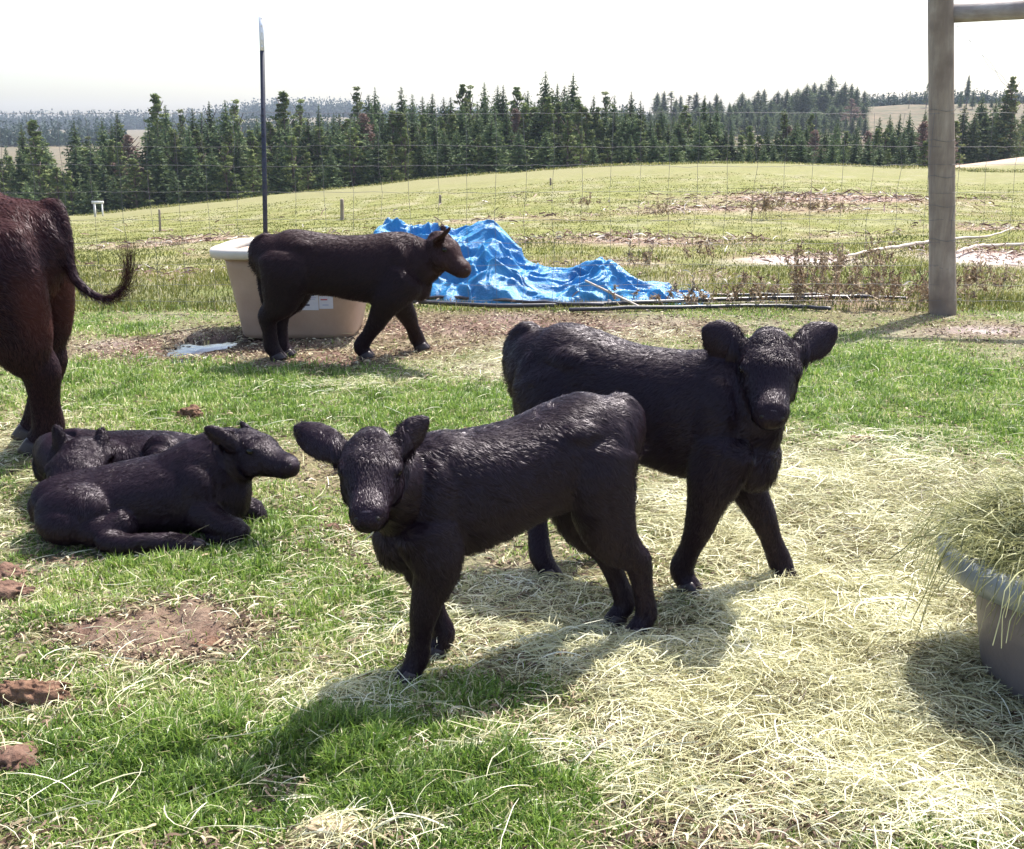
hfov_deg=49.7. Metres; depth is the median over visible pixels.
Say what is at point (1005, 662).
feed tub
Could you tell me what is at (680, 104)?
slender fir
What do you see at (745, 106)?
fir tree
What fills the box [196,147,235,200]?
fir tree
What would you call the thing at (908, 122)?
fir tree
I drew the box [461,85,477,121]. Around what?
slender fir
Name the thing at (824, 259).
dry weed
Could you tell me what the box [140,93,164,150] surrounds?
pine tree
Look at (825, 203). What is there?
dry weed
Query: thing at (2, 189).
pine tree
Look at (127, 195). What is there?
fir tree
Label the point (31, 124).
pine tree
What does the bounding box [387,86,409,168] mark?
fir tree
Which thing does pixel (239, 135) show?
fir tree
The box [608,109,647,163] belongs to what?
fir tree
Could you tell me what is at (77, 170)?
fir tree
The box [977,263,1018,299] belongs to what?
dry weed
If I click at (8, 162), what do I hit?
pine tree
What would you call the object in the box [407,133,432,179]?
fir tree
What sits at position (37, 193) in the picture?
fir tree
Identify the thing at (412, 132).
fir tree
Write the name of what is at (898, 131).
fir tree
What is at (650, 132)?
fir tree
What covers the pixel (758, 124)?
fir tree
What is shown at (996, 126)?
fir tree
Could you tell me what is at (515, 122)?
bare tree
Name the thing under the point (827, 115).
fir tree
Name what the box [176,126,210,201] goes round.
fir tree
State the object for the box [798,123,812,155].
fir tree
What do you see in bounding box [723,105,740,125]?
fir tree
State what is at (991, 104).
fir tree
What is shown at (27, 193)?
fir tree
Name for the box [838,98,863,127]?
bare tree
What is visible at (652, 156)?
fir tree
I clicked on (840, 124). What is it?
fir tree
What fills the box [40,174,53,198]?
pine tree
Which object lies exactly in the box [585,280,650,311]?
stick
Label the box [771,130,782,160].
fir tree
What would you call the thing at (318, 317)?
trough
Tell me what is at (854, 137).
fir tree
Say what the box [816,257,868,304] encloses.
dry weed
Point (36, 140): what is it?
pine tree
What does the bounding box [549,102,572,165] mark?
pine tree
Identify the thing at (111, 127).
slender fir
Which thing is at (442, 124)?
pine tree
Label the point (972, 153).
fir tree
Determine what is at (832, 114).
fir tree
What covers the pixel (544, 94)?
fir tree
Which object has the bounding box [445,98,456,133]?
fir tree
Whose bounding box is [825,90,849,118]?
fir tree
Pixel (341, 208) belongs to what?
field post
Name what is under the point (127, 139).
bare tree
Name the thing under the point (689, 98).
slender fir
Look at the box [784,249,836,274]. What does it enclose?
dry weed
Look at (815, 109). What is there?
fir tree
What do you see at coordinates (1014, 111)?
slender fir
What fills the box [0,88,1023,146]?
distant forest
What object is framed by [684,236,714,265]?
dry weed
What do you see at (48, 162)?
fir tree
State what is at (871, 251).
dry weed
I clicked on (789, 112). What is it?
fir tree
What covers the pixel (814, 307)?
pipe
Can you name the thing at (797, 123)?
fir tree
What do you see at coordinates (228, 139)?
pine tree
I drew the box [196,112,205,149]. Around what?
fir tree
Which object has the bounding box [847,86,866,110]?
fir tree
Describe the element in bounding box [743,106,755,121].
fir tree
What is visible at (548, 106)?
pine tree
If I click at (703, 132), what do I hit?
fir tree
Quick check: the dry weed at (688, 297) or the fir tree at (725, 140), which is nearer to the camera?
the dry weed at (688, 297)
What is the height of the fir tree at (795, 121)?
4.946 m
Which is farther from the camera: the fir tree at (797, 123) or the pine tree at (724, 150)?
the fir tree at (797, 123)
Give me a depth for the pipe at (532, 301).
10.11 m
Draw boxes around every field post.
[158,209,161,231]
[340,199,343,218]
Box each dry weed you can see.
[568,193,600,209]
[608,284,654,304]
[625,239,654,274]
[645,193,673,219]
[652,281,699,304]
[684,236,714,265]
[689,277,742,304]
[730,271,778,302]
[741,270,804,303]
[748,191,775,218]
[761,183,782,219]
[773,193,802,212]
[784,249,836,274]
[788,262,828,304]
[790,236,808,303]
[795,265,842,309]
[801,195,819,213]
[811,243,847,283]
[816,196,851,214]
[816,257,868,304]
[830,242,878,280]
[839,265,885,310]
[863,236,891,276]
[868,249,902,307]
[871,272,928,307]
[889,268,928,305]
[956,257,989,305]
[956,268,977,291]
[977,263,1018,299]
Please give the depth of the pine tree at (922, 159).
100.85 m
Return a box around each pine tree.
[0,159,13,195]
[0,172,9,195]
[4,156,19,195]
[18,119,55,188]
[18,147,38,187]
[19,136,54,198]
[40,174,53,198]
[43,167,71,215]
[54,172,75,209]
[59,170,82,214]
[70,146,99,213]
[104,139,120,185]
[108,142,137,205]
[121,158,153,209]
[135,170,163,207]
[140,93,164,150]
[164,128,187,202]
[180,168,194,203]
[185,129,220,195]
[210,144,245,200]
[216,130,251,197]
[238,149,267,197]
[243,130,274,196]
[250,143,282,196]
[255,132,271,192]
[258,122,278,188]
[267,90,301,162]
[281,135,309,192]
[283,125,305,189]
[297,152,316,191]
[309,126,327,187]
[337,127,371,187]
[339,119,359,164]
[339,149,352,186]
[381,142,402,182]
[384,110,411,179]
[388,111,417,181]
[393,127,416,180]
[411,115,429,173]
[435,116,447,145]
[438,113,460,159]
[446,84,474,144]
[469,134,486,173]
[499,87,529,157]
[513,105,530,159]
[526,106,543,152]
[527,139,539,169]
[537,96,560,167]
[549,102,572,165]
[552,115,583,167]
[561,100,594,166]
[572,108,602,166]
[572,126,590,166]
[588,107,604,163]
[598,138,612,164]
[634,119,649,163]
[636,142,646,162]
[648,123,664,160]
[672,105,691,140]
[681,118,696,150]
[703,135,719,161]
[717,144,731,162]
[733,135,745,161]
[742,126,759,158]
[743,132,759,161]
[751,136,764,162]
[777,111,791,158]
[778,140,790,161]
[800,114,819,154]
[838,131,851,162]
[872,128,881,161]
[880,128,892,163]
[882,149,892,166]
[911,140,927,166]
[922,84,927,106]
[955,120,965,163]
[985,76,1023,160]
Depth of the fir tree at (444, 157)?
99.04 m
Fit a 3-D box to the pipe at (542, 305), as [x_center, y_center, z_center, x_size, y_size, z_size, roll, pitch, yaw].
[1.231,-1.140,10.238,4.383,0.055,0.346,-1,15,-4]
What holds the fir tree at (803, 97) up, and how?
on the ground at (750, 175)
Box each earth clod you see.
[0,741,46,773]
[193,636,223,652]
[319,523,338,530]
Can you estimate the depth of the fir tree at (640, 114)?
108.55 m
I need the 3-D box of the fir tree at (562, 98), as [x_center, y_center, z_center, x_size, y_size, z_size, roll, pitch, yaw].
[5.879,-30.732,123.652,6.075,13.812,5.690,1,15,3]
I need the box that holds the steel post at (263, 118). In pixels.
[258,17,267,232]
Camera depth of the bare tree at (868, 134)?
106.63 m
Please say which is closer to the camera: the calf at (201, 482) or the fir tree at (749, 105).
the calf at (201, 482)
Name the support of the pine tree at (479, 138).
on the ground at (750, 175)
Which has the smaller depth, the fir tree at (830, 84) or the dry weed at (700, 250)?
the dry weed at (700, 250)
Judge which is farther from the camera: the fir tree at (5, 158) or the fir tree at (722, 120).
the fir tree at (722, 120)
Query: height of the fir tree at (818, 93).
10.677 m
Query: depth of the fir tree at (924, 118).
115.54 m
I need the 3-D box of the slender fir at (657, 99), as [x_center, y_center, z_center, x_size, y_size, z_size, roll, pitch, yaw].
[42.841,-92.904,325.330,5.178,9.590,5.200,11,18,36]
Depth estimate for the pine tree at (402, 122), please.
105.15 m
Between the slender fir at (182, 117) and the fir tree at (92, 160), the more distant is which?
the slender fir at (182, 117)
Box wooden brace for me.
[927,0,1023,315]
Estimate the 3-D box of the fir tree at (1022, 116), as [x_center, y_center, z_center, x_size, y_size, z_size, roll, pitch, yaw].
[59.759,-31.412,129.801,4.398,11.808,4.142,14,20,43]
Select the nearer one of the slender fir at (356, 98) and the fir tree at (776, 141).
the fir tree at (776, 141)
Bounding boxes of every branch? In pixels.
[845,227,1013,256]
[956,242,1023,253]
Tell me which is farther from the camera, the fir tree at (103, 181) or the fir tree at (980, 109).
the fir tree at (980, 109)
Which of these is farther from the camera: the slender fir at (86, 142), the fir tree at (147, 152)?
the slender fir at (86, 142)
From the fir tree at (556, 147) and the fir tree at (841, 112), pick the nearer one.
the fir tree at (556, 147)
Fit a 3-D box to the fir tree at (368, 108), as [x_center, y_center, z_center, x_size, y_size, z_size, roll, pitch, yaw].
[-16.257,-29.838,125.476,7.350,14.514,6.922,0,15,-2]
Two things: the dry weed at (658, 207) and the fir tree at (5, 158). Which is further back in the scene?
the fir tree at (5, 158)
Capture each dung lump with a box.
[0,562,27,580]
[0,580,35,600]
[0,679,75,706]
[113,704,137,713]
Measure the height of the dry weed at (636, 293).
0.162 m
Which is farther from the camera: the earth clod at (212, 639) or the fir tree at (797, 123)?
the fir tree at (797, 123)
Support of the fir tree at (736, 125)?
on the ground at (750, 175)
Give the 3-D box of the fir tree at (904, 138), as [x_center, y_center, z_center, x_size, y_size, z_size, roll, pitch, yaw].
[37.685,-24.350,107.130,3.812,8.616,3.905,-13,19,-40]
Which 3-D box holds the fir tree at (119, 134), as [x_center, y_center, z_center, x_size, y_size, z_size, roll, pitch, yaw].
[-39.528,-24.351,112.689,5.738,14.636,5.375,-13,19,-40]
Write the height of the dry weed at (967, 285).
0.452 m
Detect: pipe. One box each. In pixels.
[413,294,869,307]
[427,295,603,305]
[569,304,831,311]
[677,293,907,299]
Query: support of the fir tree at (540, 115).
on the ground at (750, 175)
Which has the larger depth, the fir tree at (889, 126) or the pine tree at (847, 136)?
the fir tree at (889, 126)
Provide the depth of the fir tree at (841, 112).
291.09 m
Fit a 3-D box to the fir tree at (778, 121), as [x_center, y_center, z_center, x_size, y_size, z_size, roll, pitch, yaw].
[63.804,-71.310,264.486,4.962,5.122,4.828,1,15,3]
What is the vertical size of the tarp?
0.756 m
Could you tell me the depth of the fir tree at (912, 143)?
104.34 m
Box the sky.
[0,0,1023,119]
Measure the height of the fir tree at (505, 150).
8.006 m
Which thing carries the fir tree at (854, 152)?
on the ground at (750, 175)
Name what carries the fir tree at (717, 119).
on the ground at (750, 175)
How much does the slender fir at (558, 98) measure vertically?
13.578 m
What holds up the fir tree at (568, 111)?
on the ground at (750, 175)
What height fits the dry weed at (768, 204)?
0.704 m
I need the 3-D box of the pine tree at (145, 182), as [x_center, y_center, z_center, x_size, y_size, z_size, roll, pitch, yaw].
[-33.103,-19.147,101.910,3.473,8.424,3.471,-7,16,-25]
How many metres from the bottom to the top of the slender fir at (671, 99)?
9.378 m
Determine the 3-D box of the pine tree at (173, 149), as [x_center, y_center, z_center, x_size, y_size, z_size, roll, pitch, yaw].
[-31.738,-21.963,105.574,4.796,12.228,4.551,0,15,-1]
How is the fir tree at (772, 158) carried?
on the ground at (750, 175)
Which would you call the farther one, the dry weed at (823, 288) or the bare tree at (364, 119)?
the bare tree at (364, 119)
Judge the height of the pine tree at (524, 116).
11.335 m
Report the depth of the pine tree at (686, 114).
119.20 m
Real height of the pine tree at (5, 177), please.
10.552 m
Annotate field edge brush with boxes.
[73,160,1023,215]
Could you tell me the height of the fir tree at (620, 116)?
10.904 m
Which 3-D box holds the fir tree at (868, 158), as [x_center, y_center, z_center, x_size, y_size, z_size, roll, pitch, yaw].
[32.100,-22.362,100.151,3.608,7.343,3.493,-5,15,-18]
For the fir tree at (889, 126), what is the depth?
117.26 m
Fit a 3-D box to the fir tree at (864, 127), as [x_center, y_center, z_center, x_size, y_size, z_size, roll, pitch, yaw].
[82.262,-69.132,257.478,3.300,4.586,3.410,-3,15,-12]
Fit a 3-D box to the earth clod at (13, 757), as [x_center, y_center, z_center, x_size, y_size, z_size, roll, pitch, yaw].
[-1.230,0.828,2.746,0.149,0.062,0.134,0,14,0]
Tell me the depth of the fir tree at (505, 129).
103.69 m
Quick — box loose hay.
[0,313,1023,848]
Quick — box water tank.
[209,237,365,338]
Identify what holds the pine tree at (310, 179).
on the ground at (750, 175)
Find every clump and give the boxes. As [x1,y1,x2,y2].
[295,815,372,848]
[845,435,873,442]
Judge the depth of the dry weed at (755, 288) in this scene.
10.06 m
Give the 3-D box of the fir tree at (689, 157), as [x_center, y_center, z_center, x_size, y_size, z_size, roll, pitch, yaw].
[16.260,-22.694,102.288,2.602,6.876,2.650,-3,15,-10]
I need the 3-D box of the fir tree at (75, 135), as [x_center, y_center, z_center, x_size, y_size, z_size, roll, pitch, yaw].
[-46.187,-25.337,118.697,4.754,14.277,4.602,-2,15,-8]
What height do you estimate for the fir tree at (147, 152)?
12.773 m
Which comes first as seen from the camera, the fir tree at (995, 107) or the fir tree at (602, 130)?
the fir tree at (602, 130)
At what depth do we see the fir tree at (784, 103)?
317.84 m
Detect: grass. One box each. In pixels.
[0,301,1023,848]
[69,171,1023,311]
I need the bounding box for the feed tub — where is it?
[936,518,1023,703]
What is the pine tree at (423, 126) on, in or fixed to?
on the ground at (750, 175)
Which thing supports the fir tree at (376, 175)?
on the ground at (750, 175)
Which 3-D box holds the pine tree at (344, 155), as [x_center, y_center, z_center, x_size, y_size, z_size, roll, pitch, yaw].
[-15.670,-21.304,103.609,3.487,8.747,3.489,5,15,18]
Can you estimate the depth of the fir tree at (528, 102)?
112.27 m
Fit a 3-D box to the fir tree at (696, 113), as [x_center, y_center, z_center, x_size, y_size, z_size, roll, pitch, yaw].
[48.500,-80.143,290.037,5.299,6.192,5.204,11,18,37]
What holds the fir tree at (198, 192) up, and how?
on the ground at (750, 175)
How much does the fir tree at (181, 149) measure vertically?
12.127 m
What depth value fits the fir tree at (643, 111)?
115.79 m
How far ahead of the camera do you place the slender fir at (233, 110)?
107.81 m
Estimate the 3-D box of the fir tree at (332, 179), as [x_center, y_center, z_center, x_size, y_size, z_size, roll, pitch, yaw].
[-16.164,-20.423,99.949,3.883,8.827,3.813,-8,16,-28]
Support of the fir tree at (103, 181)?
on the ground at (750, 175)
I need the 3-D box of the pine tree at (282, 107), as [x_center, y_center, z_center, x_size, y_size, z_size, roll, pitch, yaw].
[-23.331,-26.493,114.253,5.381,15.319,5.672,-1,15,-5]
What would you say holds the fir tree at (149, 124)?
on the ground at (750, 175)
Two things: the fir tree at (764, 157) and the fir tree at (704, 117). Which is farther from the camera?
the fir tree at (704, 117)
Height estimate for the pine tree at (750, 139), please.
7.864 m
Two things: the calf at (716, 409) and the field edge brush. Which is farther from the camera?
the field edge brush
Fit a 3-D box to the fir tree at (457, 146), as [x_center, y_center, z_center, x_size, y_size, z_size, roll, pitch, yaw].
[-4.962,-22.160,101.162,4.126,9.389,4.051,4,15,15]
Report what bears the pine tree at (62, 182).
on the ground at (750, 175)
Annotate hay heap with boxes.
[863,439,1023,647]
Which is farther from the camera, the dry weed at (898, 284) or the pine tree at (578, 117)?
the pine tree at (578, 117)
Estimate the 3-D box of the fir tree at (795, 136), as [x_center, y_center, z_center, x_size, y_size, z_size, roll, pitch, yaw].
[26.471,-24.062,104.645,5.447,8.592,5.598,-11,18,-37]
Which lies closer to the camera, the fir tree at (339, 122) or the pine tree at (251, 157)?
the pine tree at (251, 157)
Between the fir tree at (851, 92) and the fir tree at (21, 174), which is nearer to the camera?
the fir tree at (21, 174)
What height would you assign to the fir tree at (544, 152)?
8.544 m
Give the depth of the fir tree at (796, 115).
296.65 m
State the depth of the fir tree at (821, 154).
99.64 m
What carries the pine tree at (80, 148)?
on the ground at (750, 175)
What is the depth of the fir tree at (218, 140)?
107.75 m
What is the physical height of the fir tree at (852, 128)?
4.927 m
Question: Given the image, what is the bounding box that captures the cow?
[0,193,150,455]
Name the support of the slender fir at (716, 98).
on the ground at (750, 175)
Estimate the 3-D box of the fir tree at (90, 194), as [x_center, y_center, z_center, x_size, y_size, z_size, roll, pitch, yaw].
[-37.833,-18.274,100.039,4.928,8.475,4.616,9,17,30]
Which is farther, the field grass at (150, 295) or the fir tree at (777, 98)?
the fir tree at (777, 98)
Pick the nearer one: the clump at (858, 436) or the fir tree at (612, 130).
the clump at (858, 436)
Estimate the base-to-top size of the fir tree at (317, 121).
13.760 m
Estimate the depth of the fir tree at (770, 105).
309.68 m
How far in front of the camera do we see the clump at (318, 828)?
2.43 m
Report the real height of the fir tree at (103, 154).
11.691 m
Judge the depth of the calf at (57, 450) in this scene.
4.62 m
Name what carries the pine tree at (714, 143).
on the ground at (750, 175)
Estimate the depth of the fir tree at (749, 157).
101.92 m
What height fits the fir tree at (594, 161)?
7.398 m
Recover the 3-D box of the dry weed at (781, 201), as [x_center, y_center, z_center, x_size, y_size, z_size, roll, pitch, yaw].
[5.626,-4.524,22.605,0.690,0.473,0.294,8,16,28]
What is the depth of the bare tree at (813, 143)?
104.97 m
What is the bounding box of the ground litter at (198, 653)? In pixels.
[0,307,1023,848]
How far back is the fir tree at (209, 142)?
107.67 m
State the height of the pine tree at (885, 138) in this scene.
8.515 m
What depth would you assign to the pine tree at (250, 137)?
105.95 m
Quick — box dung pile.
[176,404,202,417]
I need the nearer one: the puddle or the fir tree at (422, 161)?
the puddle
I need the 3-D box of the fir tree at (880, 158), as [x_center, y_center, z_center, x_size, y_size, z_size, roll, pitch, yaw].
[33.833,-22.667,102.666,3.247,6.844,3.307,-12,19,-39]
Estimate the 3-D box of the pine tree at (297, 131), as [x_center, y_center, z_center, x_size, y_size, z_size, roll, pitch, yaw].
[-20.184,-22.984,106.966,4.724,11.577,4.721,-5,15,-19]
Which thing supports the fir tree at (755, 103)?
on the ground at (750, 175)
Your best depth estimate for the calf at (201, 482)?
4.17 m
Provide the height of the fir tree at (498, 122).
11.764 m
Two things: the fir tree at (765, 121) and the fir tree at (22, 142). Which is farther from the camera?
the fir tree at (765, 121)
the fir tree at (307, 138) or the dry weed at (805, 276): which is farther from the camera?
the fir tree at (307, 138)
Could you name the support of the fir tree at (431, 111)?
on the ground at (750, 175)
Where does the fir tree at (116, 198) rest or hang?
on the ground at (750, 175)
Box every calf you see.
[26,421,299,554]
[31,423,194,481]
[247,223,470,361]
[292,391,657,685]
[500,319,837,596]
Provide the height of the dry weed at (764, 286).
0.316 m
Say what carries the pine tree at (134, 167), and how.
on the ground at (750, 175)
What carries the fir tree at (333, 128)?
on the ground at (750, 175)
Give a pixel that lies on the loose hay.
(854, 687)
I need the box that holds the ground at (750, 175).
[0,103,1023,848]
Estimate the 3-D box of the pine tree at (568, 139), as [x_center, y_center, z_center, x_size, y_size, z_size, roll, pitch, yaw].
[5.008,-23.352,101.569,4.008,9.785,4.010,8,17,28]
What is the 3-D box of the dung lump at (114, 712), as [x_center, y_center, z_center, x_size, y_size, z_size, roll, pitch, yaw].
[-1.036,0.768,2.974,0.071,0.033,0.051,0,14,0]
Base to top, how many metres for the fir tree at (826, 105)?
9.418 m
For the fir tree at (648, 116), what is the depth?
300.11 m
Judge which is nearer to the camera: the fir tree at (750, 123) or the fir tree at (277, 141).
the fir tree at (277, 141)
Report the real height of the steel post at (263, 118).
2.564 m
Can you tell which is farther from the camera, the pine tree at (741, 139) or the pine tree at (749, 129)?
the pine tree at (749, 129)
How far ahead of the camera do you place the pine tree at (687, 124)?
106.22 m
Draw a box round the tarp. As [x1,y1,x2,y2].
[373,217,709,304]
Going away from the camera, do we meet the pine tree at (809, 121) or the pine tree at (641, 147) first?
the pine tree at (641, 147)
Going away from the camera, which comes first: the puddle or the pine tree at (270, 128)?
the puddle
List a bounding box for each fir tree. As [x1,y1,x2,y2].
[1,146,17,192]
[5,145,32,196]
[15,125,32,177]
[16,179,39,200]
[30,178,47,200]
[32,142,57,195]
[44,139,60,180]
[59,144,99,210]
[61,120,87,175]
[67,140,118,203]
[67,181,88,215]
[74,175,106,215]
[88,163,122,212]
[92,117,109,166]
[96,142,119,186]
[105,175,125,211]
[109,112,133,187]
[117,170,140,209]
[130,126,171,208]
[135,136,183,205]
[140,120,160,162]
[148,121,173,203]
[159,105,173,145]
[161,126,178,173]
[164,170,186,205]
[167,129,197,196]
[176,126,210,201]
[182,161,216,203]
[186,108,202,167]
[195,124,224,190]
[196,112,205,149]
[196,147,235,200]
[207,128,229,190]
[209,100,246,179]
[217,125,261,189]
[224,137,252,199]
[247,116,268,189]
[266,120,285,192]
[268,120,300,192]
[268,150,294,193]
[281,117,326,191]
[310,161,327,189]
[312,106,327,153]
[313,148,350,189]
[314,132,343,187]
[323,114,343,162]
[323,121,331,148]
[328,114,375,185]
[332,124,346,167]
[335,113,344,140]
[350,136,382,185]
[356,130,396,186]
[360,95,370,138]
[361,104,380,152]
[367,89,387,143]
[372,111,402,179]
[386,104,394,146]
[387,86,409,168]
[395,112,430,178]
[396,94,429,162]
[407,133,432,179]
[417,97,430,137]
[417,114,451,174]
[423,143,438,177]
[426,94,439,145]
[430,97,456,153]
[432,129,458,176]
[436,129,464,174]
[441,128,489,175]
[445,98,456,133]
[453,102,470,142]
[460,112,474,144]
[464,108,495,171]
[466,116,516,173]
[468,102,482,124]
[476,82,492,133]
[480,104,490,142]
[485,103,503,165]
[489,86,510,143]
[497,107,526,172]
[498,85,511,130]
[498,139,511,172]
[505,127,532,171]
[511,91,532,150]
[515,101,565,169]
[527,130,566,169]
[535,71,557,134]
[550,93,590,163]
[552,133,566,165]
[560,85,565,122]
[561,74,585,154]
[583,95,603,163]
[585,138,599,165]
[590,109,618,162]
[594,111,621,164]
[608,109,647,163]
[609,98,622,139]
[610,112,647,162]
[611,137,633,163]
[618,93,637,137]
[618,108,623,124]
[623,134,637,163]
[635,101,646,159]
[638,130,660,163]
[642,108,649,151]
[644,121,661,158]
[646,112,655,121]
[651,108,668,120]
[654,107,667,156]
[654,134,687,163]
[658,139,668,163]
[660,117,694,161]
[662,123,671,146]
[668,104,679,122]
[682,122,718,162]
[684,142,694,161]
[689,107,702,124]
[691,117,715,160]
[694,96,720,135]
[703,114,722,157]
[705,103,725,137]
[706,104,714,118]
[710,129,738,161]
[711,124,722,160]
[718,99,726,115]
[719,113,728,136]
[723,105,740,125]
[725,116,737,136]
[728,134,736,161]
[729,126,736,151]
[732,105,742,124]
[733,118,740,134]
[734,116,752,138]
[734,146,744,162]
[735,92,751,117]
[740,101,750,115]
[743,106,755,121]
[744,118,756,135]
[744,144,754,161]
[747,97,754,116]
[747,111,756,125]
[750,97,761,115]
[751,90,765,114]
[752,115,763,135]
[754,133,779,160]
[756,113,774,138]
[758,145,769,161]
[759,124,769,160]
[761,88,768,107]
[761,106,769,118]
[763,99,777,116]
[763,118,778,138]
[768,143,781,161]
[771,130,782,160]
[773,88,793,115]
[773,116,783,135]
[774,90,782,116]
[775,108,791,120]
[781,123,804,160]
[786,88,801,114]
[786,104,794,123]
[786,131,813,162]
[791,112,799,121]
[792,118,798,129]
[793,91,810,122]
[793,121,803,136]
[794,83,816,117]
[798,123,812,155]
[805,147,814,163]
[806,106,821,124]
[810,82,818,100]
[811,83,830,115]
[811,114,824,135]
[811,144,827,163]
[812,130,835,163]
[816,75,842,109]
[816,87,833,115]
[816,130,831,149]
[818,114,830,134]
[819,110,833,125]
[822,135,842,164]
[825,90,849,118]
[826,127,841,163]
[828,105,837,119]
[828,120,841,152]
[830,115,846,137]
[833,106,848,125]
[834,81,851,115]
[836,144,849,164]
[841,119,850,131]
[845,118,858,136]
[845,133,864,164]
[846,83,860,110]
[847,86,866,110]
[847,139,862,164]
[849,122,861,148]
[855,115,862,130]
[855,138,879,165]
[856,106,869,120]
[860,92,871,111]
[860,118,870,136]
[872,117,887,157]
[873,144,889,166]
[882,114,892,152]
[883,130,898,166]
[885,116,902,151]
[890,127,907,165]
[890,140,914,165]
[897,124,920,165]
[899,110,918,149]
[904,146,922,165]
[918,109,927,153]
[955,106,981,162]
[955,114,987,163]
[957,92,963,106]
[966,95,991,161]
[969,89,976,108]
[976,105,992,158]
[978,95,1023,161]
[978,99,999,161]
[988,95,993,107]
[1017,108,1023,157]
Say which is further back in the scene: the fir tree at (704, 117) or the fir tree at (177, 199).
the fir tree at (704, 117)
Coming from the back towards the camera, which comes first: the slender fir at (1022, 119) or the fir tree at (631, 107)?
the slender fir at (1022, 119)
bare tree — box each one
[111,134,144,200]
[122,168,154,207]
[343,113,385,184]
[508,108,529,166]
[780,126,792,155]
[805,130,825,163]
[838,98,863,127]
[859,131,878,165]
[913,121,927,162]
[925,127,966,164]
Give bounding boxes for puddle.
[162,333,252,363]
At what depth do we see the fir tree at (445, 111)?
115.91 m
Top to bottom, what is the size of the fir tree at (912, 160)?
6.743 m
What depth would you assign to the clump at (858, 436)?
5.66 m
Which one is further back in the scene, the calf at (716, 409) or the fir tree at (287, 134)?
the fir tree at (287, 134)
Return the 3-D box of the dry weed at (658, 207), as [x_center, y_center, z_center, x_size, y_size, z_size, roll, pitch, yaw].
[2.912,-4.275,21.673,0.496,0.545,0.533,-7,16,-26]
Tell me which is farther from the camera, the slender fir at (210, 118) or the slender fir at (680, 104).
the slender fir at (680, 104)
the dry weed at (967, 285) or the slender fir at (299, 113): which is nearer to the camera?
the dry weed at (967, 285)
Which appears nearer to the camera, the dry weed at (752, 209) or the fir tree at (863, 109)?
the dry weed at (752, 209)
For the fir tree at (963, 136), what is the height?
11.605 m
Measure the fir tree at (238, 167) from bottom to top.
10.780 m
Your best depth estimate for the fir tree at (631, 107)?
112.55 m
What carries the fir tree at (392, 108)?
on the ground at (750, 175)
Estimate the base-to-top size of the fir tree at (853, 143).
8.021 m
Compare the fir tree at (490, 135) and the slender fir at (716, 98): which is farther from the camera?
the slender fir at (716, 98)
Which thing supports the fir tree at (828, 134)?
on the ground at (750, 175)
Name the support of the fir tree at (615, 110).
on the ground at (750, 175)
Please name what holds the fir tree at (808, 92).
on the ground at (750, 175)
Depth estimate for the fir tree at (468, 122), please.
104.74 m
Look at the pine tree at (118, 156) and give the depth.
106.31 m
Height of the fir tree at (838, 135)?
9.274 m
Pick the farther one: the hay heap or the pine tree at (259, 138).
the pine tree at (259, 138)
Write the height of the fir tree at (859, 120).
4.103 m
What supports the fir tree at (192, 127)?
on the ground at (750, 175)
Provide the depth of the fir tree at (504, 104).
118.50 m
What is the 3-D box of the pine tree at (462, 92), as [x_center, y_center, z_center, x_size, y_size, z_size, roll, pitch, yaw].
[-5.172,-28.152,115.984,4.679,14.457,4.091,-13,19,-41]
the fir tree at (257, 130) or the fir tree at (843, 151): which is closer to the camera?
the fir tree at (843, 151)
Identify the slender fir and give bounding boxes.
[82,136,93,149]
[107,124,129,180]
[174,109,188,154]
[201,101,220,166]
[227,99,256,165]
[289,116,300,132]
[292,99,313,155]
[348,86,366,143]
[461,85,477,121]
[552,84,563,133]
[599,91,617,133]
[649,92,661,119]
[657,91,671,115]
[666,91,678,115]
[674,99,680,113]
[678,95,683,111]
[682,95,693,111]
[687,92,701,118]
[711,93,722,115]
[963,74,972,108]
[1005,95,1023,158]
[1011,118,1023,156]
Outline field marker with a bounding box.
[91,201,103,216]
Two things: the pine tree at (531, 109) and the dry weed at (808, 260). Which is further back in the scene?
the pine tree at (531, 109)
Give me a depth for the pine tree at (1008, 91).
121.67 m
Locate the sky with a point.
(83, 56)
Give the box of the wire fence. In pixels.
[0,112,1023,315]
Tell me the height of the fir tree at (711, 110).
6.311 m
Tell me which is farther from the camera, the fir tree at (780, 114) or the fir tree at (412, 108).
the fir tree at (780, 114)
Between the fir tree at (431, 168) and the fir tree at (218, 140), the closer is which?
the fir tree at (431, 168)
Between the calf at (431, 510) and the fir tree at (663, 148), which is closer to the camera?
the calf at (431, 510)
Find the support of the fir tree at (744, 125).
on the ground at (750, 175)
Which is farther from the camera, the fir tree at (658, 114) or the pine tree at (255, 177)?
the fir tree at (658, 114)
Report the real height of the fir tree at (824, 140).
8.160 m
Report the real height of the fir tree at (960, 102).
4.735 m
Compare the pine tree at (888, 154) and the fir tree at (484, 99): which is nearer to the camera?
the pine tree at (888, 154)
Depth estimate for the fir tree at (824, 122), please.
265.58 m
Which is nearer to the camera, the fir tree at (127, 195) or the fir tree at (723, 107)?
the fir tree at (127, 195)
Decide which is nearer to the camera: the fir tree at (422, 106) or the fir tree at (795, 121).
the fir tree at (422, 106)
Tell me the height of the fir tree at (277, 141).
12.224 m
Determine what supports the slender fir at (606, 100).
on the ground at (750, 175)
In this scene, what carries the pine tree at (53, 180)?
on the ground at (750, 175)
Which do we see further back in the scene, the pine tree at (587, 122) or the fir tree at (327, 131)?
the fir tree at (327, 131)

